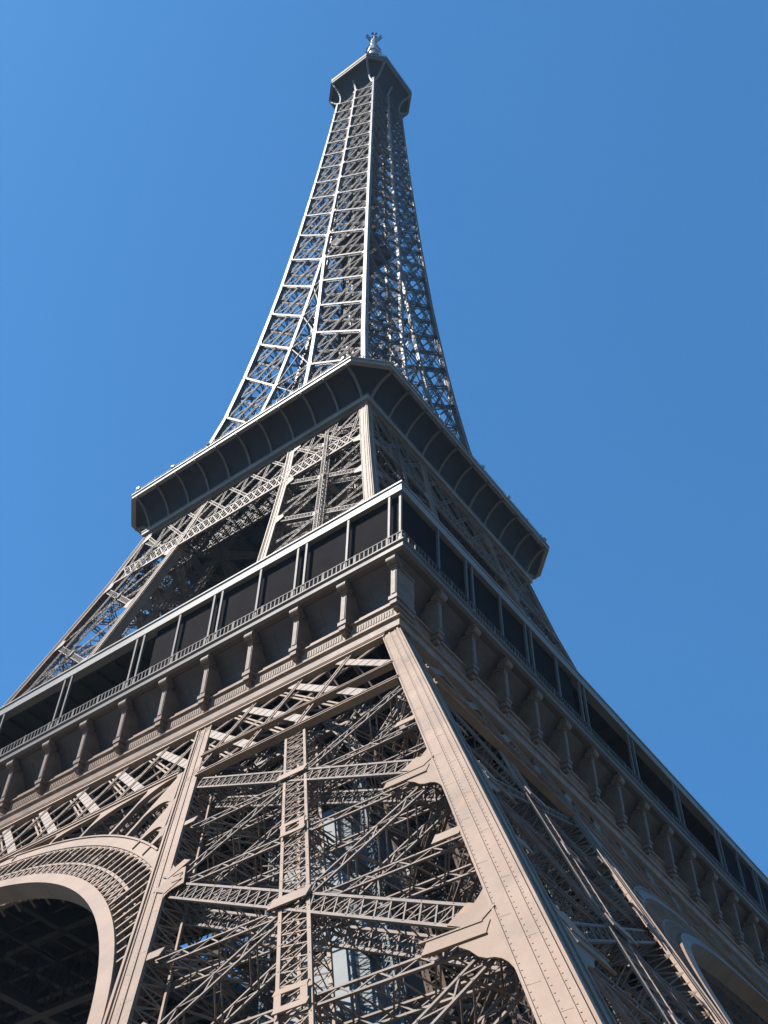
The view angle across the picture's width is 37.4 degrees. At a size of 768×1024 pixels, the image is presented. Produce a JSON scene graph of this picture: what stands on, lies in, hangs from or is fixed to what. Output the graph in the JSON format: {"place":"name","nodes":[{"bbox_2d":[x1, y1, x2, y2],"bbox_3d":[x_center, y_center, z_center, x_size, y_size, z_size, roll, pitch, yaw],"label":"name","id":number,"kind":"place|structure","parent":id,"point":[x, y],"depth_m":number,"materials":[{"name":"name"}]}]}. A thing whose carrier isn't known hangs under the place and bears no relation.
{"place":"outdoors","nodes":[
{"label":"outdoors","id":0,"kind":"place"},
{"bbox_2d":[0,32,767,1023],"bbox_3d":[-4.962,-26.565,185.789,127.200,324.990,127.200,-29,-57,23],"label":"lattice tower","id":1,"kind":"structure","parent":0,"point":[340,732],"depth_m":75.98,"materials":[{"name":"brown metal"}]},
{"bbox_2d":[0,0,767,985],"label":"sky","id":2,"kind":"structure","parent":0,"point":[589,178],"materials":[{"name":"blue"}]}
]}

